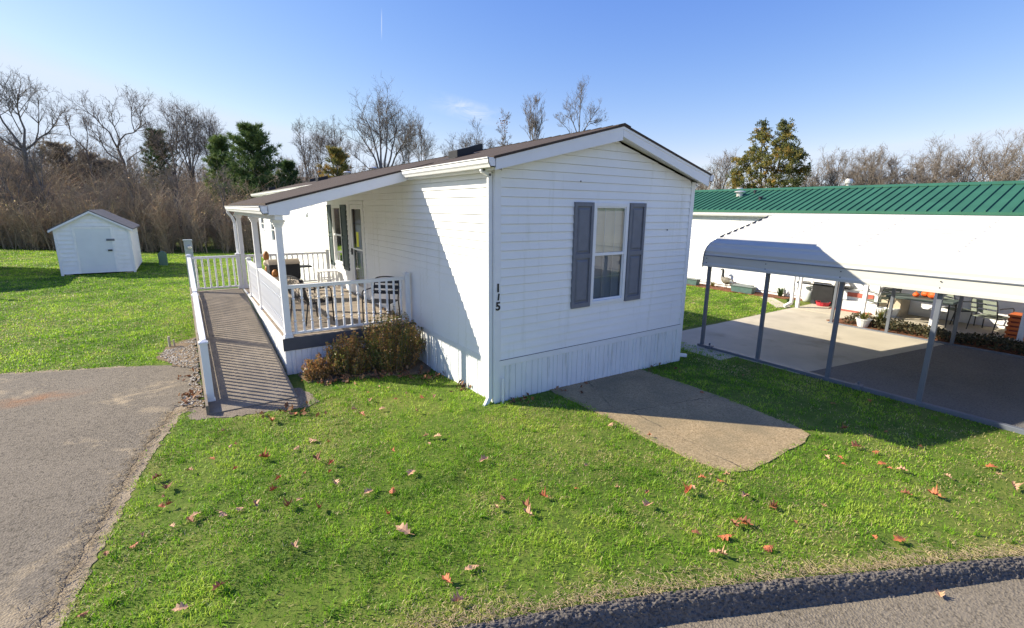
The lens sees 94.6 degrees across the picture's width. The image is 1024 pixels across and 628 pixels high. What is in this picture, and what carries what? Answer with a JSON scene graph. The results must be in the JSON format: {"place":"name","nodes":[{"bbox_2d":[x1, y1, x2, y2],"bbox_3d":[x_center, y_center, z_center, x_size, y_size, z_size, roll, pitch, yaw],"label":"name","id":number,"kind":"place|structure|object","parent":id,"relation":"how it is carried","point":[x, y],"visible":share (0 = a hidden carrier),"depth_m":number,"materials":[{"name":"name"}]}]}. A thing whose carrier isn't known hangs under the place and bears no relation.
{"place":"outdoors","nodes":[
{"label":"outdoors","id":0,"kind":"place"},
{"bbox_2d":[0,365,192,627],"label":"driveway","id":1,"kind":"structure","parent":0,"point":[60,431],"depth_m":5.04,"materials":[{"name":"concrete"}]},
{"bbox_2d":[0,249,264,373],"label":"grass","id":2,"kind":"structure","parent":0,"point":[58,282],"depth_m":12.32,"materials":[{"name":"green plant"}]},
{"bbox_2d":[22,172,308,211],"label":"hill","id":3,"kind":"structure","parent":0,"point":[236,183],"depth_m":100.06,"materials":[{"name":"brown plant"}]},
{"bbox_2d":[87,159,131,195],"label":"juniper tree","id":4,"kind":"object","parent":3,"relation":"on","point":[102,163],"visible":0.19,"depth_m":43.55,"materials":[{"name":"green plant"}]},
{"bbox_2d":[0,128,766,209],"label":"woods","id":5,"kind":"object","parent":3,"relation":"on","point":[321,169],"visible":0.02,"depth_m":101.94,"materials":[{"name":"brown plant"}]},
{"bbox_2d":[156,337,204,407],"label":"gravel","id":6,"kind":"structure","parent":0,"point":[184,361],"depth_m":8.09,"materials":[{"name":"grey gravel"}]},
{"bbox_2d":[316,269,337,286],"bbox_3d":[-4.839,-0.941,12.386,0.460,0.420,0.445,-8,15,-34],"label":"plant stand","id":7,"kind":"object","parent":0,"point":[327,270],"visible":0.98,"depth_m":12.31,"materials":[{"name":"white wood"}]},
{"bbox_2d":[0,236,1023,627],"bbox_3d":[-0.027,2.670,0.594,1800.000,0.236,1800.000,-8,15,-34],"label":"ground","id":8,"kind":"structure","parent":0,"point":[292,608],"depth_m":4.43,"materials":[{"name":"plant"}]},
{"bbox_2d":[0,147,22,247],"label":"bare tree","id":9,"kind":"object","parent":8,"relation":"on","point":[6,166],"visible":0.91,"depth_m":28.26,"materials":[{"name":"brown plant"}]},
{"bbox_2d":[0,164,36,247],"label":"bare tree","id":10,"kind":"object","parent":8,"relation":"on","point":[19,187],"visible":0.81,"depth_m":28.24,"materials":[{"name":"brown plant"}]},
{"bbox_2d":[17,145,60,222],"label":"bare tree","id":11,"kind":"object","parent":8,"relation":"on","point":[35,164],"visible":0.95,"depth_m":28.13,"materials":[{"name":"brown plant"}]},
{"bbox_2d":[0,63,91,205],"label":"bare tree","id":12,"kind":"object","parent":8,"relation":"on","point":[13,103],"visible":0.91,"depth_m":30.18,"materials":[{"name":"brown plant"}]},
{"bbox_2d":[21,138,87,206],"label":"juniper tree","id":13,"kind":"object","parent":8,"relation":"on","point":[64,147],"visible":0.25,"depth_m":41.80,"materials":[{"name":"brown plant"}]},
{"bbox_2d":[0,366,125,374],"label":"dirt edge","id":14,"kind":"object","parent":8,"relation":"on","point":[49,370],"visible":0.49,"depth_m":7.65,"materials":[{"name":"brown soil"}]},
{"bbox_2d":[41,95,112,194],"bbox_3d":[-31.725,-10.638,35.236,2.631,10.734,3.894,6,13,21],"label":"bare tree","id":15,"kind":"object","parent":8,"relation":"on","point":[88,161],"visible":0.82,"depth_m":34.82,"materials":[{"name":"brown plant"}]},
{"bbox_2d":[64,151,108,193],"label":"juniper tree","id":16,"kind":"object","parent":8,"relation":"on","point":[92,160],"visible":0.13,"depth_m":43.14,"materials":[{"name":"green plant"}]},
{"bbox_2d":[47,209,141,275],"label":"garden shed","id":17,"kind":"structure","parent":8,"relation":"on","point":[96,241],"depth_m":18.11,"materials":[{"name":"wood"}]},
{"bbox_2d":[74,228,116,273],"bbox_3d":[-15.938,-2.429,18.160,1.130,1.680,0.070,-8,15,-34],"label":"door","id":18,"kind":"structure","parent":17,"relation":"in","point":[94,246],"depth_m":18.13,"materials":[{"name":"metal"}]},
{"bbox_2d":[53,85,161,192],"bbox_3d":[-31.105,-11.897,37.623,6.671,12.140,4.804,-8,15,-34],"label":"bare tree","id":19,"kind":"object","parent":8,"relation":"on","point":[118,136],"visible":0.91,"depth_m":36.94,"materials":[{"name":"brown plant"}]},
{"bbox_2d":[40,406,188,627],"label":"dirt edge","id":20,"kind":"object","parent":8,"relation":"on","point":[91,559],"visible":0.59,"depth_m":3.85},
{"bbox_2d":[108,150,152,220],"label":"bare tree","id":21,"kind":"object","parent":8,"relation":"on","point":[132,180],"visible":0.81,"depth_m":27.74,"materials":[{"name":"brown plant"}]},
{"bbox_2d":[0,112,313,252],"bbox_3d":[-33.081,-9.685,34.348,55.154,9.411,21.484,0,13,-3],"label":"undergrowth","id":22,"kind":"object","parent":8,"relation":"on","point":[34,224],"visible":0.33,"depth_m":27.73,"materials":[{"name":"brown plant"}]},
{"bbox_2d":[137,127,179,201],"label":"pine tree","id":23,"kind":"object","parent":8,"relation":"on","point":[162,163],"visible":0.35,"depth_m":42.27,"materials":[{"name":"green plant"}]},
{"bbox_2d":[158,251,167,265],"bbox_3d":[-15.624,-2.493,21.130,0.320,0.640,0.335,-8,15,-34],"label":"utility pedestal","id":24,"kind":"object","parent":8,"relation":"on","point":[162,258],"visible":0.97,"depth_m":21.00,"materials":[{"name":"metal"}]},
{"bbox_2d":[129,97,202,236],"bbox_3d":[-28.398,-12.106,39.776,5.350,11.668,4.711,-8,15,-34],"label":"bare tree","id":25,"kind":"object","parent":8,"relation":"on","point":[171,150],"visible":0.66,"depth_m":39.06,"materials":[{"name":"brown plant"}]},
{"bbox_2d":[154,160,192,236],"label":"bare tree","id":26,"kind":"object","parent":8,"relation":"on","point":[166,179],"visible":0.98,"depth_m":27.45,"materials":[{"name":"brown plant"}]},
{"bbox_2d":[153,94,209,214],"bbox_3d":[-27.500,-12.255,40.063,4.355,11.854,5.344,-8,15,-34],"label":"bare tree","id":27,"kind":"object","parent":8,"relation":"on","point":[199,151],"visible":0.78,"depth_m":39.19,"materials":[{"name":"brown plant"}]},
{"bbox_2d":[172,601,193,611],"bbox_3d":[-2.174,1.930,3.114,0.126,0.026,0.074,-4,24,-20],"label":"fallen leaf","id":28,"kind":"object","parent":8,"relation":"on","point":[181,606],"visible":1,"depth_m":3.12,"materials":[{"name":"beige plant"}]},
{"bbox_2d":[183,239,197,290],"bbox_3d":[-8.653,-1.103,12.769,0.210,1.795,0.226,-8,15,-34],"label":"meter pedestal","id":29,"kind":"object","parent":8,"relation":"on","point":[188,247],"visible":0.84,"depth_m":12.61,"materials":[{"name":"silver metal"}]},
{"bbox_2d":[183,105,233,190],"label":"bare tree","id":30,"kind":"object","parent":8,"relation":"on","point":[209,127],"visible":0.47,"depth_m":40.13,"materials":[{"name":"brown plant"}]},
{"bbox_2d":[205,164,234,243],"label":"bare tree","id":31,"kind":"object","parent":8,"relation":"on","point":[220,185],"visible":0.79,"depth_m":27.98,"materials":[{"name":"brown plant"}]},
{"bbox_2d":[199,133,246,220],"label":"pine tree","id":32,"kind":"object","parent":8,"relation":"on","point":[217,143],"visible":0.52,"depth_m":34.17,"materials":[{"name":"green plant"}]},
{"bbox_2d":[186,252,297,414],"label":"wheelchair ramp","id":33,"kind":"structure","parent":8,"relation":"on","point":[241,366],"depth_m":7.85,"materials":[{"name":"grey wood"}]},
{"bbox_2d":[215,121,290,202],"bbox_3d":[-17.702,-8.802,32.498,5.458,8.580,4.846,12,17,40],"label":"pine tree","id":34,"kind":"object","parent":8,"relation":"on","point":[255,160],"visible":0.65,"depth_m":31.54,"materials":[{"name":"green plant"}]},
{"bbox_2d":[188,388,319,419],"bbox_3d":[-3.452,1.265,6.367,1.522,0.060,0.827,-8,15,-34],"label":"ramp apron","id":35,"kind":"object","parent":8,"relation":"on","point":[296,403],"visible":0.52,"depth_m":6.28,"materials":[{"name":"grey concrete"}]},
{"bbox_2d":[275,157,302,187],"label":"pine tree","id":36,"kind":"object","parent":8,"relation":"on","point":[287,167],"visible":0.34,"depth_m":34.09,"materials":[{"name":"green plant"}]},
{"bbox_2d":[288,115,320,181],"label":"bare tree","id":37,"kind":"object","parent":8,"relation":"on","point":[304,160],"visible":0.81,"depth_m":39.45,"materials":[{"name":"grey plant"}]},
{"bbox_2d":[300,120,334,177],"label":"bare tree","id":38,"kind":"object","parent":8,"relation":"on","point":[321,139],"visible":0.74,"depth_m":44.10,"materials":[{"name":"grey plant"}]},
{"bbox_2d":[225,162,433,374],"bbox_3d":[-4.243,-1.245,10.168,2.731,3.589,6.240,-8,15,-34],"label":"porch","id":39,"kind":"object","parent":8,"relation":"on","point":[295,340],"visible":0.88,"depth_m":8.04,"materials":[{"name":"white wood"}]},
{"bbox_2d":[266,258,311,278],"bbox_3d":[-4.972,-0.791,10.605,0.890,0.902,0.449,-8,15,-34],"label":"charcoal grill","id":40,"kind":"object","parent":39,"relation":"on","point":[293,266],"visible":0.5,"depth_m":10.38,"materials":[{"name":"black paint"}]},
{"bbox_2d":[286,275,334,325],"bbox_3d":[-3.645,-0.289,8.470,0.564,0.876,0.621,10,15,35],"label":"patio chair","id":41,"kind":"object","parent":39,"relation":"on","point":[293,281],"visible":0.77,"depth_m":8.28,"materials":[{"name":"black paint"}]},
{"bbox_2d":[362,276,400,320],"bbox_3d":[-2.423,-0.293,8.806,0.536,0.762,0.590,2,13,8],"label":"patio chair","id":42,"kind":"object","parent":39,"relation":"on","point":[390,301],"visible":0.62,"depth_m":8.96,"materials":[{"name":"black paint"}]},
{"bbox_2d":[310,114,349,175],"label":"bare tree","id":43,"kind":"object","parent":8,"relation":"on","point":[330,137],"visible":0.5,"depth_m":44.48,"materials":[{"name":"grey plant"}]},
{"bbox_2d":[315,145,353,177],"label":"pine tree","id":44,"kind":"object","parent":8,"relation":"on","point":[338,156],"visible":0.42,"depth_m":35.68,"materials":[{"name":"green plant"}]},
{"bbox_2d":[298,360,430,382],"bbox_3d":[-2.382,0.986,7.900,2.107,0.168,0.923,-8,15,-34],"label":"dirt bed","id":45,"kind":"object","parent":8,"relation":"on","point":[416,368],"visible":0.33,"depth_m":7.83,"materials":[{"name":"brown soil"}]},
{"bbox_2d":[300,353,332,380],"bbox_3d":[-3.052,0.858,7.376,0.487,0.511,0.438,-8,15,-34],"label":"evergreen shrub","id":46,"kind":"object","parent":45,"relation":"on","point":[316,370],"visible":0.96,"depth_m":7.29,"materials":[{"name":"brown plant"}]},
{"bbox_2d":[319,330,376,377],"bbox_3d":[-2.574,0.647,7.669,0.688,0.823,0.938,10,16,37],"label":"evergreen shrub","id":47,"kind":"object","parent":45,"relation":"on","point":[348,361],"visible":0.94,"depth_m":7.50,"materials":[{"name":"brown plant"}]},
{"bbox_2d":[351,306,425,373],"bbox_3d":[-2.031,0.433,7.968,1.278,1.224,0.836,-8,15,-34],"label":"evergreen shrub","id":48,"kind":"object","parent":45,"relation":"on","point":[391,351],"visible":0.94,"depth_m":7.84,"materials":[{"name":"green plant"}]},
{"bbox_2d":[335,75,423,170],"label":"bare tree","id":49,"kind":"object","parent":8,"relation":"on","point":[379,105],"visible":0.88,"depth_m":41.39,"materials":[{"name":"grey plant"}]},
{"bbox_2d":[396,523,414,534],"bbox_3d":[-0.881,1.770,3.881,0.196,0.040,0.115,13,19,24],"label":"fallen leaf","id":50,"kind":"object","parent":8,"relation":"on","point":[402,527],"visible":1,"depth_m":3.89,"materials":[{"name":"beige plant"}]},
{"bbox_2d":[390,116,423,163],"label":"bare tree","id":51,"kind":"object","parent":8,"relation":"on","point":[409,147],"visible":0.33,"depth_m":48.28,"materials":[{"name":"brown plant"}]},
{"bbox_2d":[406,114,436,160],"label":"bare tree","id":52,"kind":"object","parent":8,"relation":"on","point":[426,148],"visible":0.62,"depth_m":51.30,"materials":[{"name":"brown plant"}]},
{"bbox_2d":[176,363,679,418],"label":"leaf litter","id":53,"kind":"object","parent":8,"relation":"on","point":[286,404],"visible":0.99,"depth_m":7.18,"materials":[{"name":"brown plant"}]},
{"bbox_2d":[437,133,472,155],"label":"bare tree","id":54,"kind":"object","parent":8,"relation":"on","point":[462,142],"visible":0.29,"depth_m":50.99,"materials":[{"name":"brown plant"}]},
{"bbox_2d":[451,587,467,601],"bbox_3d":[-0.358,1.894,3.184,0.074,0.089,0.104,10,15,35],"label":"fallen leaf","id":55,"kind":"object","parent":8,"relation":"on","point":[456,599],"visible":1,"depth_m":3.19,"materials":[{"name":"brown plant"}]},
{"bbox_2d":[451,118,498,148],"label":"bare tree","id":56,"kind":"object","parent":8,"relation":"on","point":[479,141],"visible":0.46,"depth_m":51.83,"materials":[{"name":"brown plant"}]},
{"bbox_2d":[251,123,714,405],"bbox_3d":[-4.937,-2.962,16.351,4.594,4.281,23.035,-8,15,-34],"label":"mobile home","id":57,"kind":"object","parent":8,"relation":"on","point":[540,265],"visible":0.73,"depth_m":7.25,"materials":[{"name":"white plastic"}]},
{"bbox_2d":[331,205,357,264],"bbox_3d":[-4.297,-2.069,12.326,0.534,1.504,0.834,-8,15,-34],"label":"window","id":58,"kind":"structure","parent":57,"relation":"in","point":[335,210],"depth_m":12.22,"materials":[{"name":"white glass"}]},
{"bbox_2d":[349,205,364,295],"bbox_3d":[-3.566,-1.460,10.897,0.076,2.065,0.920,-8,15,-34],"label":"door","id":59,"kind":"structure","parent":57,"relation":"in","point":[351,207],"depth_m":11.04,"materials":[{"name":"white glass"}]},
{"bbox_2d":[354,209,363,286],"bbox_3d":[-3.455,-1.473,10.972,0.048,2.060,0.920,-8,15,-34],"label":"inner door","id":60,"kind":"structure","parent":57,"relation":"in","point":[356,211],"depth_m":11.09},
{"bbox_2d":[590,203,629,304],"bbox_3d":[1.362,-0.975,7.479,0.749,1.524,0.534,-8,15,-34],"label":"window","id":61,"kind":"structure","parent":57,"relation":"in","point":[611,220],"depth_m":7.34,"materials":[{"name":"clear glass"}]},
{"bbox_2d":[498,108,510,145],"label":"bare tree","id":62,"kind":"object","parent":8,"relation":"on","point":[502,138],"visible":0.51,"depth_m":33.44,"materials":[{"name":"brown plant"}]},
{"bbox_2d":[12,407,1023,627],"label":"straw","id":63,"kind":"object","parent":8,"relation":"on","point":[879,564],"visible":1,"depth_m":3.49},
{"bbox_2d":[520,89,548,139],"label":"bare tree","id":64,"kind":"object","parent":8,"relation":"on","point":[534,122],"visible":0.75,"depth_m":51.45,"materials":[{"name":"brown plant"}]},
{"bbox_2d":[553,75,608,132],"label":"bare tree","id":65,"kind":"object","parent":8,"relation":"on","point":[591,112],"visible":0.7,"depth_m":46.26,"materials":[{"name":"brown plant"}]},
{"bbox_2d":[550,369,809,472],"bbox_3d":[2.211,1.336,6.544,2.110,0.119,3.010,-8,15,-34],"label":"parking pad","id":66,"kind":"object","parent":8,"relation":"on","point":[713,430],"visible":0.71,"depth_m":6.20,"materials":[{"name":"beige concrete"}]},
{"bbox_2d":[706,148,741,189],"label":"bare tree","id":67,"kind":"object","parent":8,"relation":"on","point":[727,161],"visible":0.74,"depth_m":39.46,"materials":[{"name":"brown plant"}]},
{"bbox_2d":[686,283,801,300],"bbox_3d":[7.300,-1.084,18.003,1.113,0.060,7.471,-8,15,-34],"label":"mulch bed","id":68,"kind":"object","parent":8,"relation":"on","point":[720,288],"visible":0.26,"depth_m":16.52,"materials":[{"name":"brown soil"}]},
{"bbox_2d":[687,277,700,284],"bbox_3d":[6.828,-1.250,18.085,0.270,0.235,0.730,-8,15,-34],"label":"planter box","id":69,"kind":"object","parent":68,"relation":"on","point":[692,281],"visible":0.56,"depth_m":17.88,"materials":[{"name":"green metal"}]},
{"bbox_2d":[720,269,732,288],"bbox_3d":[7.780,-1.268,17.119,0.256,0.729,0.570,-8,15,-34],"label":"goose statue","id":70,"kind":"object","parent":68,"relation":"on","point":[725,280],"visible":0.98,"depth_m":17.08,"materials":[{"name":"black paint"}]},
{"bbox_2d":[730,284,756,293],"bbox_3d":[8.019,-0.863,16.399,0.270,0.235,0.810,-8,15,-34],"label":"planter box","id":71,"kind":"object","parent":68,"relation":"on","point":[743,289],"visible":1,"depth_m":16.28,"materials":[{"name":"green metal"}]},
{"bbox_2d":[726,118,812,188],"bbox_3d":[18.709,-9.208,34.589,5.240,9.488,5.596,-8,15,-34],"label":"cedar tree","id":72,"kind":"object","parent":8,"relation":"on","point":[792,152],"visible":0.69,"depth_m":33.44,"materials":[{"name":"green plant"}]},
{"bbox_2d":[802,287,811,301],"bbox_3d":[9.348,-0.622,14.927,0.300,0.470,0.292,-8,15,-34],"label":"propane tank","id":73,"kind":"object","parent":8,"relation":"on","point":[806,294],"visible":0.89,"depth_m":14.83,"materials":[{"name":"white metal"}]},
{"bbox_2d":[783,157,839,186],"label":"bare tree","id":74,"kind":"object","parent":8,"relation":"on","point":[817,165],"visible":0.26,"depth_m":40.80,"materials":[{"name":"brown plant"}]},
{"bbox_2d":[681,307,943,373],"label":"concrete slab","id":75,"kind":"structure","parent":8,"relation":"on","point":[793,337],"depth_m":10.36,"materials":[{"name":"beige concrete"}]},
{"bbox_2d":[800,163,840,186],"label":"twiggy tree","id":76,"kind":"object","parent":8,"relation":"on","point":[816,183],"visible":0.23,"depth_m":35.05,"materials":[{"name":"brown plant"}]},
{"bbox_2d":[816,144,877,185],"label":"bare tree","id":77,"kind":"object","parent":8,"relation":"on","point":[833,163],"visible":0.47,"depth_m":39.48,"materials":[{"name":"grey plant"}]},
{"bbox_2d":[687,179,1023,328],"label":"neighbour home","id":78,"kind":"object","parent":8,"relation":"on","point":[718,213],"visible":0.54,"depth_m":14.74,"materials":[{"name":"white plastic"}]},
{"bbox_2d":[699,166,1022,189],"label":"undergrowth","id":79,"kind":"object","parent":8,"relation":"on","point":[910,181],"visible":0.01,"depth_m":32.80,"materials":[{"name":"brown plant"}]},
{"bbox_2d":[841,145,909,184],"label":"bare tree","id":80,"kind":"object","parent":8,"relation":"on","point":[867,161],"visible":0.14,"depth_m":38.14,"materials":[{"name":"brown plant"}]},
{"bbox_2d":[835,144,916,185],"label":"twiggy tree","id":81,"kind":"object","parent":8,"relation":"on","point":[871,175],"visible":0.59,"depth_m":34.49,"materials":[{"name":"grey plant"}]},
{"bbox_2d":[872,167,939,184],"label":"twiggy tree","id":82,"kind":"object","parent":8,"relation":"on","point":[898,181],"visible":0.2,"depth_m":33.85,"materials":[{"name":"brown plant"}]},
{"bbox_2d":[810,344,1023,427],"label":"carport drive","id":83,"kind":"structure","parent":8,"relation":"on","point":[985,384],"depth_m":8.10,"materials":[{"name":"concrete"}]},
{"bbox_2d":[697,214,1023,434],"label":"carport","id":84,"kind":"object","parent":83,"relation":"on","point":[978,257],"visible":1,"depth_m":7.61,"materials":[{"name":"white metal"}]},
{"bbox_2d":[827,317,1023,355],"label":"mulch bed","id":85,"kind":"object","parent":8,"relation":"on","point":[870,326],"visible":0.3,"depth_m":10.61,"materials":[{"name":"brown soil"}]},
{"bbox_2d":[855,317,871,326],"bbox_3d":[8.649,0.214,11.636,0.330,0.215,0.330,-8,15,-34],"label":"plant pot","id":86,"kind":"object","parent":85,"relation":"on","point":[862,322],"visible":0.88,"depth_m":11.55,"materials":[{"name":"white ceramic"}]},
{"bbox_2d":[873,308,886,324],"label":"ornamental grass","id":87,"kind":"object","parent":85,"relation":"on","point":[880,314],"depth_m":11.61,"materials":[{"name":"green plant"}]},
{"bbox_2d":[842,311,1023,353],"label":"ground cover","id":88,"kind":"object","parent":85,"relation":"on","point":[961,337],"visible":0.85,"depth_m":10.44,"materials":[{"name":"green plant"}]},
{"bbox_2d":[900,146,978,183],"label":"twiggy tree","id":89,"kind":"object","parent":8,"relation":"on","point":[950,174],"visible":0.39,"depth_m":34.30,"materials":[{"name":"brown plant"}]},
{"bbox_2d":[900,130,992,182],"bbox_3d":[33.113,-9.487,36.992,4.981,9.256,6.243,10,15,36],"label":"bare tree","id":90,"kind":"object","parent":8,"relation":"on","point":[939,150],"visible":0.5,"depth_m":35.80,"materials":[{"name":"brown plant"}]},
{"bbox_2d":[929,128,1015,181],"bbox_3d":[34.385,-9.182,35.984,4.944,9.136,4.878,-8,15,-34],"label":"bare tree","id":91,"kind":"object","parent":8,"relation":"on","point":[995,156],"visible":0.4,"depth_m":34.56,"materials":[{"name":"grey plant"}]},
{"bbox_2d":[951,128,1023,181],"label":"bare tree","id":92,"kind":"object","parent":8,"relation":"on","point":[981,155],"visible":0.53,"depth_m":33.76,"materials":[{"name":"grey plant"}]},
{"bbox_2d":[968,152,1023,181],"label":"twiggy tree","id":93,"kind":"object","parent":8,"relation":"on","point":[1018,172],"visible":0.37,"depth_m":32.10,"materials":[{"name":"brown plant"}]},
{"bbox_2d":[0,0,1023,189],"label":"sky","id":94,"kind":"structure","parent":0,"point":[695,78],"materials":[{"name":"blue"}]},
{"bbox_2d":[682,285,792,328],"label":"grass","id":95,"kind":"structure","parent":0,"point":[743,304],"depth_m":14.09,"materials":[{"name":"green plant"}]},
{"bbox_2d":[761,297,790,307],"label":"patio path","id":96,"kind":"structure","parent":0,"point":[773,300],"depth_m":14.66,"materials":[{"name":"concrete"}]},
{"bbox_2d":[647,577,1023,627],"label":"road","id":97,"kind":"structure","parent":0,"point":[996,604],"depth_m":3.35,"materials":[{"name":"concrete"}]},
{"bbox_2d":[452,556,1023,627],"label":"kerb","id":98,"kind":"structure","parent":97,"relation":"on","point":[666,608],"depth_m":3.37,"materials":[{"name":"gravel"}]},
{"bbox_2d":[794,303,1023,340],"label":"patio","id":99,"kind":"structure","parent":0,"point":[961,327],"depth_m":12.15,"materials":[{"name":"concrete"}]},
{"bbox_2d":[797,279,853,305],"bbox_3d":[9.490,-0.725,14.400,0.542,0.877,1.430,-8,15,-34],"label":"gas grill","id":100,"kind":"object","parent":99,"relation":"on","point":[822,291],"visible":0.68,"depth_m":14.26,"materials":[{"name":"black paint"}]},
{"bbox_2d":[828,282,910,316],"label":"entry steps","id":101,"kind":"structure","parent":99,"relation":"on","point":[852,300],"depth_m":13.27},
{"bbox_2d":[867,287,901,306],"bbox_3d":[10.179,-0.390,12.997,0.564,0.876,0.621,0,13,-4],"label":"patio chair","id":102,"kind":"object","parent":99,"relation":"on","point":[882,293],"visible":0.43,"depth_m":12.74,"materials":[{"name":"metal"}]},
{"bbox_2d":[783,276,1023,341],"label":"porch post","id":103,"kind":"object","parent":99,"relation":"on","point":[1020,335],"visible":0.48,"depth_m":12.50,"materials":[{"name":"white metal"}]},
{"bbox_2d":[884,292,958,327],"bbox_3d":[10.539,-0.117,12.185,0.720,0.641,1.360,-8,15,-34],"label":"patio table","id":104,"kind":"object","parent":99,"relation":"on","point":[921,298],"visible":0.63,"depth_m":11.94,"materials":[{"name":"grey metal"}]},
{"bbox_2d":[942,294,978,325],"bbox_3d":[11.360,-0.176,12.089,0.621,0.876,0.564,2,13,8],"label":"patio chair","id":105,"kind":"object","parent":99,"relation":"on","point":[953,308],"visible":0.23,"depth_m":11.92,"materials":[{"name":"metal"}]},
{"bbox_2d":[966,297,1014,333],"bbox_3d":[11.357,0.017,11.223,0.621,0.876,0.564,-2,13,-13],"label":"patio chair","id":106,"kind":"object","parent":99,"relation":"on","point":[990,315],"visible":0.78,"depth_m":11.15,"materials":[{"name":"metal"}]},
{"bbox_2d":[1003,312,1023,339],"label":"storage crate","id":107,"kind":"object","parent":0,"point":[1013,323],"visible":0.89,"depth_m":10.65,"materials":[{"name":"orange plastic"}]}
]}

